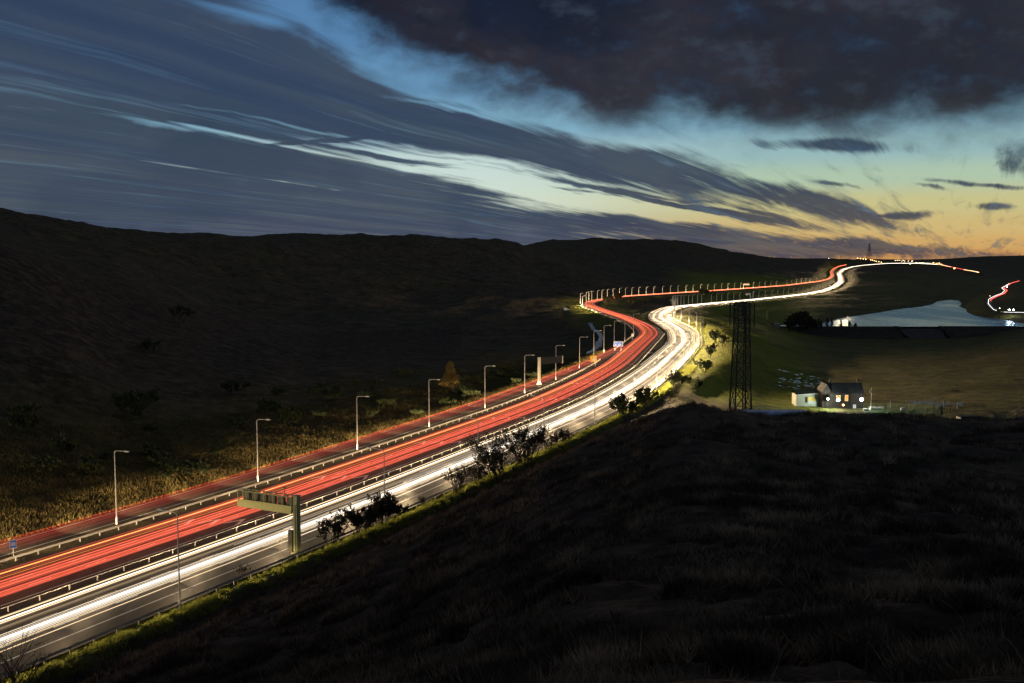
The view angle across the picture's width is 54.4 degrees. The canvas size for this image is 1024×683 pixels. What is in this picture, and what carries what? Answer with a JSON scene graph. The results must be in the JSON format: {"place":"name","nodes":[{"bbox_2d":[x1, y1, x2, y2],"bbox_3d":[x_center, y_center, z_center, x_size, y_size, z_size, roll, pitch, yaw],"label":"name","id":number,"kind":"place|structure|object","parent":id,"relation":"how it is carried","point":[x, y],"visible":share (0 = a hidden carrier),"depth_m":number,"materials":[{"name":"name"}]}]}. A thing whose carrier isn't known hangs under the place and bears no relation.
{"place":"outdoors","nodes":[
{"label":"outdoors","id":0,"kind":"place"},
{"bbox_2d":[0,346,621,557],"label":"slip road","id":1,"kind":"structure","parent":0,"point":[56,534],"depth_m":194.87,"materials":[{"name":"asphalt"}]},
{"bbox_2d":[537,356,562,384],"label":"gantry","id":2,"kind":"object","parent":1,"relation":"on","point":[550,360],"visible":1,"depth_m":334.97,"materials":[{"name":"grey metal"}]},
{"bbox_2d":[0,265,845,613],"bbox_3d":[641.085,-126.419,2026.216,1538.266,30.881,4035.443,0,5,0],"label":"road","id":3,"kind":"structure","parent":0,"point":[50,573],"depth_m":182.40,"materials":[{"name":"asphalt"}]},
{"bbox_2d":[0,263,937,678],"bbox_3d":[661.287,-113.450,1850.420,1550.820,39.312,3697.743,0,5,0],"label":"road","id":4,"kind":"structure","parent":0,"point":[86,609],"depth_m":146.36,"materials":[{"name":"white asphalt"}]},
{"bbox_2d":[237,487,303,555],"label":"gantry","id":5,"kind":"object","parent":4,"relation":"on","point":[251,499],"visible":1,"depth_m":144.11,"materials":[{"name":"metal"}]},
{"bbox_2d":[0,295,762,662],"bbox_3d":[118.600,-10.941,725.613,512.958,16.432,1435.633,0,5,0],"label":"road markings","id":6,"kind":"object","parent":4,"relation":"on","point":[302,493],"visible":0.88,"depth_m":171.80,"materials":[{"name":"paint"}]},
{"bbox_2d":[648,306,669,329],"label":"safety barrier","id":7,"kind":"object","parent":4,"relation":"on","point":[655,322],"visible":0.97,"depth_m":698.84,"materials":[{"name":"metal"}]},
{"bbox_2d":[0,208,1023,682],"bbox_3d":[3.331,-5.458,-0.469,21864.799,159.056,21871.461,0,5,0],"label":"ground","id":8,"kind":"structure","parent":0,"point":[84,306],"depth_m":389.19,"materials":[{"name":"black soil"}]},
{"bbox_2d":[5,411,39,432],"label":"shrub","id":9,"kind":"object","parent":8,"relation":"on","point":[31,419],"visible":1,"depth_m":201.85,"materials":[{"name":"green plant"}]},
{"bbox_2d":[4,402,42,415],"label":"shrub","id":10,"kind":"object","parent":8,"relation":"on","point":[16,408],"visible":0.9,"depth_m":210.85,"materials":[{"name":"green plant"}]},
{"bbox_2d":[0,624,67,682],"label":"bare tree","id":11,"kind":"object","parent":8,"relation":"on","point":[13,678],"visible":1,"depth_m":94.85,"materials":[{"name":"brown plant"}]},
{"bbox_2d":[15,453,62,473],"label":"shrub","id":12,"kind":"object","parent":8,"relation":"on","point":[48,460],"visible":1,"depth_m":181.90,"materials":[{"name":"green plant"}]},
{"bbox_2d":[49,432,80,458],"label":"shrub","id":13,"kind":"object","parent":8,"relation":"on","point":[66,444],"visible":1,"depth_m":191.68,"materials":[{"name":"green plant"}]},
{"bbox_2d":[77,453,105,474],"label":"shrub","id":14,"kind":"object","parent":8,"relation":"on","point":[89,466],"visible":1,"depth_m":186.10,"materials":[{"name":"green plant"}]},
{"bbox_2d":[99,452,115,459],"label":"shrub","id":15,"kind":"object","parent":8,"relation":"on","point":[107,456],"visible":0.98,"depth_m":198.98,"materials":[{"name":"green plant"}]},
{"bbox_2d":[110,389,149,417],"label":"shrub","id":16,"kind":"object","parent":8,"relation":"on","point":[133,398],"visible":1,"depth_m":237.13,"materials":[{"name":"green plant"}]},
{"bbox_2d":[137,339,160,352],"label":"shrub","id":17,"kind":"object","parent":8,"relation":"on","point":[147,344],"visible":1,"depth_m":330.15,"materials":[{"name":"green plant"}]},
{"bbox_2d":[137,387,160,402],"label":"shrub","id":18,"kind":"object","parent":8,"relation":"on","point":[151,394],"visible":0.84,"depth_m":259.63,"materials":[{"name":"green plant"}]},
{"bbox_2d":[139,440,161,455],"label":"shrub","id":19,"kind":"object","parent":8,"relation":"on","point":[148,449],"visible":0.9,"depth_m":207.67,"materials":[{"name":"green plant"}]},
{"bbox_2d":[142,424,158,431],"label":"shrub","id":20,"kind":"object","parent":8,"relation":"on","point":[146,427],"visible":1,"depth_m":230.03,"materials":[{"name":"green plant"}]},
{"bbox_2d":[145,450,171,465],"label":"shrub","id":21,"kind":"object","parent":8,"relation":"on","point":[160,457],"visible":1,"depth_m":201.73,"materials":[{"name":"green plant"}]},
{"bbox_2d":[145,461,179,478],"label":"shrub","id":22,"kind":"object","parent":8,"relation":"on","point":[171,467],"visible":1,"depth_m":190.13,"materials":[{"name":"green plant"}]},
{"bbox_2d":[157,508,180,609],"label":"street lamp","id":23,"kind":"object","parent":8,"relation":"on","point":[161,509],"visible":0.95,"depth_m":121.04,"materials":[{"name":"metal"}]},
{"bbox_2d":[168,303,196,322],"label":"shrub","id":24,"kind":"object","parent":8,"relation":"on","point":[186,312],"visible":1,"depth_m":419.09,"materials":[{"name":"green plant"}]},
{"bbox_2d":[173,458,211,475],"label":"shrub","id":25,"kind":"object","parent":8,"relation":"on","point":[200,464],"visible":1,"depth_m":194.37,"materials":[{"name":"green plant"}]},
{"bbox_2d":[180,457,209,469],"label":"shrub","id":26,"kind":"object","parent":8,"relation":"on","point":[197,459],"visible":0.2,"depth_m":199.17,"materials":[{"name":"green plant"}]},
{"bbox_2d":[210,444,225,454],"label":"shrub","id":27,"kind":"object","parent":8,"relation":"on","point":[215,448],"visible":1,"depth_m":214.37,"materials":[{"name":"green plant"}]},
{"bbox_2d":[220,379,250,396],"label":"shrub","id":28,"kind":"object","parent":8,"relation":"on","point":[228,385],"visible":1,"depth_m":293.70,"materials":[{"name":"green plant"}]},
{"bbox_2d":[233,564,254,573],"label":"bush","id":29,"kind":"object","parent":8,"relation":"on","point":[241,568],"visible":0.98,"depth_m":134.68,"materials":[{"name":"green plant"}]},
{"bbox_2d":[254,397,282,415],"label":"shrub","id":30,"kind":"object","parent":8,"relation":"on","point":[265,405],"visible":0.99,"depth_m":263.59,"materials":[{"name":"green plant"}]},
{"bbox_2d":[271,387,289,395],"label":"shrub","id":31,"kind":"object","parent":8,"relation":"on","point":[276,391],"visible":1,"depth_m":304.14,"materials":[{"name":"green plant"}]},
{"bbox_2d":[274,402,303,425],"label":"shrub","id":32,"kind":"object","parent":8,"relation":"on","point":[284,413],"visible":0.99,"depth_m":250.51,"materials":[{"name":"green plant"}]},
{"bbox_2d":[0,350,604,569],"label":"verge","id":33,"kind":"structure","parent":8,"relation":"on","point":[52,550],"depth_m":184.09,"materials":[{"name":"green plant"}]},
{"bbox_2d":[9,539,16,555],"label":"marker sign","id":34,"kind":"object","parent":33,"relation":"on","point":[12,544],"visible":0.98,"depth_m":142.50,"materials":[{"name":"metal"}]},
{"bbox_2d":[114,450,129,524],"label":"street lamp","id":35,"kind":"object","parent":33,"relation":"on","point":[115,487],"visible":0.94,"depth_m":159.66,"materials":[{"name":"metal"}]},
{"bbox_2d":[256,419,270,481],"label":"street lamp","id":36,"kind":"object","parent":33,"relation":"on","point":[257,451],"visible":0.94,"depth_m":190.18,"materials":[{"name":"metal"}]},
{"bbox_2d":[0,359,599,561],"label":"safety barrier","id":37,"kind":"object","parent":33,"relation":"on","point":[90,534],"visible":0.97,"depth_m":181.44,"materials":[{"name":"metal"}]},
{"bbox_2d":[356,396,369,449],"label":"street lamp","id":38,"kind":"object","parent":33,"relation":"on","point":[357,422],"visible":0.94,"depth_m":221.39,"materials":[{"name":"metal"}]},
{"bbox_2d":[579,338,579,367],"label":"street lamp","id":39,"kind":"object","parent":33,"relation":"on","point":[579,352],"visible":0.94,"depth_m":382.18,"materials":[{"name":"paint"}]},
{"bbox_2d":[590,356,596,365],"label":"diversion sign","id":40,"kind":"object","parent":33,"relation":"on","point":[593,358],"visible":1,"depth_m":389.96,"materials":[{"name":"metal"}]},
{"bbox_2d":[311,410,326,416],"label":"shrub","id":41,"kind":"object","parent":8,"relation":"on","point":[319,414],"visible":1,"depth_m":268.46,"materials":[{"name":"green plant"}]},
{"bbox_2d":[318,385,341,400],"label":"shrub","id":42,"kind":"object","parent":8,"relation":"on","point":[336,391],"visible":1,"depth_m":301.09,"materials":[{"name":"green plant"}]},
{"bbox_2d":[0,333,664,611],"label":"safety barrier","id":43,"kind":"object","parent":8,"relation":"on","point":[292,507],"visible":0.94,"depth_m":160.11,"materials":[{"name":"metal"}]},
{"bbox_2d":[316,511,348,545],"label":"bush","id":44,"kind":"object","parent":8,"relation":"on","point":[335,525],"visible":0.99,"depth_m":147.51,"materials":[{"name":"green plant"}]},
{"bbox_2d":[2,365,696,682],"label":"verge grass","id":45,"kind":"structure","parent":8,"relation":"on","point":[104,646],"depth_m":138.42,"materials":[{"name":"green plant"}]},
{"bbox_2d":[0,317,701,677],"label":"safety barrier","id":46,"kind":"object","parent":8,"relation":"on","point":[94,637],"visible":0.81,"depth_m":130.74,"materials":[{"name":"metal"}]},
{"bbox_2d":[337,501,381,534],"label":"bush","id":47,"kind":"object","parent":8,"relation":"on","point":[370,517],"visible":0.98,"depth_m":152.97,"materials":[{"name":"green plant"}]},
{"bbox_2d":[357,390,370,395],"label":"shrub","id":48,"kind":"object","parent":8,"relation":"on","point":[362,393],"visible":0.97,"depth_m":314.31,"materials":[{"name":"green plant"}]},
{"bbox_2d":[366,406,378,416],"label":"shrub","id":49,"kind":"object","parent":8,"relation":"on","point":[371,410],"visible":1,"depth_m":270.20,"materials":[{"name":"green plant"}]},
{"bbox_2d":[368,394,382,400],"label":"shrub","id":50,"kind":"object","parent":8,"relation":"on","point":[372,397],"visible":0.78,"depth_m":307.19,"materials":[{"name":"green plant"}]},
{"bbox_2d":[367,447,384,521],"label":"street lamp","id":51,"kind":"object","parent":8,"relation":"on","point":[384,472],"visible":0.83,"depth_m":160.14,"materials":[{"name":"metal"}]},
{"bbox_2d":[365,490,408,524],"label":"bush","id":52,"kind":"object","parent":8,"relation":"on","point":[390,507],"visible":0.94,"depth_m":158.69,"materials":[{"name":"green plant"}]},
{"bbox_2d":[377,396,398,406],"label":"shrub","id":53,"kind":"object","parent":8,"relation":"on","point":[390,401],"visible":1,"depth_m":291.67,"materials":[{"name":"green plant"}]},
{"bbox_2d":[391,370,402,375],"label":"shrub","id":54,"kind":"object","parent":8,"relation":"on","point":[398,373],"visible":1,"depth_m":390.93,"materials":[{"name":"green plant"}]},
{"bbox_2d":[395,367,412,375],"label":"shrub","id":55,"kind":"object","parent":8,"relation":"on","point":[407,372],"visible":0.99,"depth_m":390.86,"materials":[{"name":"green plant"}]},
{"bbox_2d":[410,409,423,414],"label":"shrub","id":56,"kind":"object","parent":8,"relation":"on","point":[416,411],"visible":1,"depth_m":271.72,"materials":[{"name":"green plant"}]},
{"bbox_2d":[418,495,425,505],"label":"bush","id":57,"kind":"object","parent":8,"relation":"on","point":[421,499],"visible":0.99,"depth_m":172.93,"materials":[{"name":"green plant"}]},
{"bbox_2d":[438,396,456,405],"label":"shrub","id":58,"kind":"object","parent":8,"relation":"on","point":[445,401],"visible":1,"depth_m":293.53,"materials":[{"name":"green plant"}]},
{"bbox_2d":[438,361,459,391],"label":"larch tree","id":59,"kind":"object","parent":8,"relation":"on","point":[450,375],"visible":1,"depth_m":333.80,"materials":[{"name":"brown plant"}]},
{"bbox_2d":[441,462,473,492],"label":"bush","id":60,"kind":"object","parent":8,"relation":"on","point":[460,477],"visible":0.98,"depth_m":178.44,"materials":[{"name":"green plant"}]},
{"bbox_2d":[455,368,465,373],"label":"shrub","id":61,"kind":"object","parent":8,"relation":"on","point":[458,371],"visible":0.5,"depth_m":399.11,"materials":[{"name":"green plant"}]},
{"bbox_2d":[452,385,471,394],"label":"shrub","id":62,"kind":"object","parent":8,"relation":"on","point":[457,390],"visible":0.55,"depth_m":328.37,"materials":[{"name":"green plant"}]},
{"bbox_2d":[459,375,469,381],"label":"shrub","id":63,"kind":"object","parent":8,"relation":"on","point":[465,377],"visible":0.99,"depth_m":373.02,"materials":[{"name":"green plant"}]},
{"bbox_2d":[460,388,480,396],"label":"shrub","id":64,"kind":"object","parent":8,"relation":"on","point":[466,391],"visible":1,"depth_m":311.59,"materials":[{"name":"green plant"}]},
{"bbox_2d":[466,463,487,482],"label":"bush","id":65,"kind":"object","parent":8,"relation":"on","point":[478,472],"visible":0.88,"depth_m":186.72,"materials":[{"name":"green plant"}]},
{"bbox_2d":[463,430,532,481],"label":"bush","id":66,"kind":"object","parent":8,"relation":"on","point":[495,456],"visible":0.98,"depth_m":189.07,"materials":[{"name":"green plant"}]},
{"bbox_2d":[510,377,521,384],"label":"shrub","id":67,"kind":"object","parent":8,"relation":"on","point":[515,381],"visible":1,"depth_m":342.91,"materials":[{"name":"green plant"}]},
{"bbox_2d":[491,423,551,466],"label":"bush","id":68,"kind":"object","parent":8,"relation":"on","point":[534,440],"visible":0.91,"depth_m":202.34,"materials":[{"name":"green plant"}]},
{"bbox_2d":[526,371,537,376],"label":"shrub","id":69,"kind":"object","parent":8,"relation":"on","point":[534,374],"visible":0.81,"depth_m":359.35,"materials":[{"name":"green plant"}]},
{"bbox_2d":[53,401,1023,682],"bbox_3d":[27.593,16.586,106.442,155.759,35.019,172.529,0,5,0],"label":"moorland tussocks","id":70,"kind":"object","parent":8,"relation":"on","point":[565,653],"visible":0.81,"depth_m":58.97,"materials":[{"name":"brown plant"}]},
{"bbox_2d":[534,423,571,449],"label":"bush","id":71,"kind":"object","parent":8,"relation":"on","point":[555,436],"visible":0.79,"depth_m":217.74,"materials":[{"name":"green plant"}]},
{"bbox_2d":[556,429,576,440],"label":"bush","id":72,"kind":"object","parent":8,"relation":"on","point":[567,434],"visible":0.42,"depth_m":230.97,"materials":[{"name":"green plant"}]},
{"bbox_2d":[602,296,610,304],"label":"tree","id":73,"kind":"object","parent":8,"relation":"on","point":[606,300],"visible":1,"depth_m":1014.93,"materials":[{"name":"green plant"}]},
{"bbox_2d":[580,305,632,347],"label":"safety barrier","id":74,"kind":"object","parent":8,"relation":"on","point":[615,318],"visible":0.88,"depth_m":660.61,"materials":[{"name":"metal"}]},
{"bbox_2d":[609,292,623,301],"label":"tree","id":75,"kind":"object","parent":8,"relation":"on","point":[618,296],"visible":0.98,"depth_m":1061.06,"materials":[{"name":"green plant"}]},
{"bbox_2d":[614,341,622,349],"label":"road sign","id":76,"kind":"object","parent":8,"relation":"on","point":[618,343],"visible":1,"depth_m":455.70,"materials":[{"name":"metal"}]},
{"bbox_2d":[608,393,639,419],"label":"bush","id":77,"kind":"object","parent":8,"relation":"on","point":[618,402],"visible":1,"depth_m":261.28,"materials":[{"name":"green plant"}]},
{"bbox_2d":[625,296,637,303],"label":"tree","id":78,"kind":"object","parent":8,"relation":"on","point":[630,298],"visible":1,"depth_m":1038.05,"materials":[{"name":"green plant"}]},
{"bbox_2d":[633,386,661,408],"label":"bush","id":79,"kind":"object","parent":8,"relation":"on","point":[644,396],"visible":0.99,"depth_m":280.89,"materials":[{"name":"green plant"}]},
{"bbox_2d":[664,369,688,393],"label":"bush","id":80,"kind":"object","parent":8,"relation":"on","point":[677,378],"visible":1,"depth_m":315.38,"materials":[{"name":"green plant"}]},
{"bbox_2d":[686,376,703,389],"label":"bush","id":81,"kind":"object","parent":8,"relation":"on","point":[695,383],"visible":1,"depth_m":330.79,"materials":[{"name":"green plant"}]},
{"bbox_2d":[692,358,712,372],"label":"bush","id":82,"kind":"object","parent":8,"relation":"on","point":[708,363],"visible":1,"depth_m":373.13,"materials":[{"name":"green plant"}]},
{"bbox_2d":[698,288,709,295],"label":"tree","id":83,"kind":"object","parent":8,"relation":"on","point":[701,291],"visible":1,"depth_m":1366.56,"materials":[{"name":"green plant"}]},
{"bbox_2d":[705,342,716,357],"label":"bush","id":84,"kind":"object","parent":8,"relation":"on","point":[710,350],"visible":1,"depth_m":425.05,"materials":[{"name":"green plant"}]},
{"bbox_2d":[709,330,722,343],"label":"bush","id":85,"kind":"object","parent":8,"relation":"on","point":[713,335],"visible":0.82,"depth_m":495.02,"materials":[{"name":"green plant"}]},
{"bbox_2d":[717,333,729,346],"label":"bush","id":86,"kind":"object","parent":8,"relation":"on","point":[722,338],"visible":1,"depth_m":478.97,"materials":[{"name":"green plant"}]},
{"bbox_2d":[727,302,754,410],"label":"lattice tower","id":87,"kind":"structure","parent":8,"relation":"on","point":[745,307],"depth_m":222.23,"materials":[{"name":"metal"}]},
{"bbox_2d":[685,323,810,398],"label":"slope grass","id":88,"kind":"structure","parent":8,"relation":"on","point":[780,379],"depth_m":461.88,"materials":[{"name":"green plant"}]},
{"bbox_2d":[738,407,806,416],"bbox_3d":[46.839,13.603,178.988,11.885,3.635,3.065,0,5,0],"label":"pond","id":89,"kind":"structure","parent":8,"relation":"on","point":[780,411],"depth_m":178.08,"materials":[{"name":"blue"}]},
{"bbox_2d":[771,322,779,328],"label":"hut","id":90,"kind":"object","parent":8,"relation":"on","point":[776,325],"visible":0.91,"depth_m":880.33,"materials":[{"name":"stone"}]},
{"bbox_2d":[783,315,796,330],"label":"tree","id":91,"kind":"object","parent":8,"relation":"on","point":[790,322],"visible":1,"depth_m":880.23,"materials":[{"name":"green plant"}]},
{"bbox_2d":[784,311,806,330],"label":"tree","id":92,"kind":"object","parent":8,"relation":"on","point":[798,317],"visible":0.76,"depth_m":888.39,"materials":[{"name":"green plant"}]},
{"bbox_2d":[796,309,810,318],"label":"tree","id":93,"kind":"object","parent":8,"relation":"on","point":[805,313],"visible":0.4,"depth_m":897.46,"materials":[{"name":"green plant"}]},
{"bbox_2d":[792,388,818,405],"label":"barn","id":94,"kind":"structure","parent":8,"relation":"on","point":[805,397],"depth_m":341.07,"materials":[{"name":"grey paint"}]},
{"bbox_2d":[808,397,815,400],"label":"window","id":95,"kind":"structure","parent":94,"relation":"in","point":[809,398],"depth_m":340.79,"materials":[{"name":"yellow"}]},
{"bbox_2d":[798,316,817,329],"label":"tree","id":96,"kind":"object","parent":8,"relation":"on","point":[806,322],"visible":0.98,"depth_m":885.35,"materials":[{"name":"green plant"}]},
{"bbox_2d":[817,378,864,408],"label":"farmhouse","id":97,"kind":"object","parent":8,"relation":"on","point":[849,395],"visible":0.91,"depth_m":337.06,"materials":[{"name":"stone"}]},
{"bbox_2d":[778,369,1018,417],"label":"puddles","id":98,"kind":"object","parent":8,"relation":"on","point":[933,403],"visible":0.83,"depth_m":352.14,"materials":[{"name":"blue liquid"}]},
{"bbox_2d":[795,326,1019,338],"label":"dam","id":99,"kind":"structure","parent":8,"relation":"on","point":[894,332],"depth_m":885.98,"materials":[{"name":"stone"}]},
{"bbox_2d":[955,415,978,419],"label":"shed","id":100,"kind":"structure","parent":8,"relation":"on","point":[965,416],"depth_m":302.75,"materials":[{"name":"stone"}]},
{"bbox_2d":[0,0,1023,259],"label":"sky","id":101,"kind":"structure","parent":0,"point":[834,129],"materials":[{"name":"blue"}]},
{"bbox_2d":[586,323,603,353],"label":"water","id":102,"kind":"structure","parent":0,"point":[599,342],"depth_m":546.05,"materials":[{"name":"liquid"}]},
{"bbox_2d":[780,300,1023,326],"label":"water","id":103,"kind":"structure","parent":0,"point":[945,313],"depth_m":1016.52,"materials":[{"name":"blue liquid"}]},
{"bbox_2d":[863,403,940,413],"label":"lawn","id":104,"kind":"structure","parent":0,"point":[918,408],"depth_m":336.80,"materials":[{"name":"green plant"}]},
{"bbox_2d":[986,281,1018,312],"bbox_3d":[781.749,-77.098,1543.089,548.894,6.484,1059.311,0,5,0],"label":"country road","id":105,"kind":"structure","parent":0,"point":[990,305],"depth_m":1335.11,"materials":[{"name":"white asphalt"}]}
]}

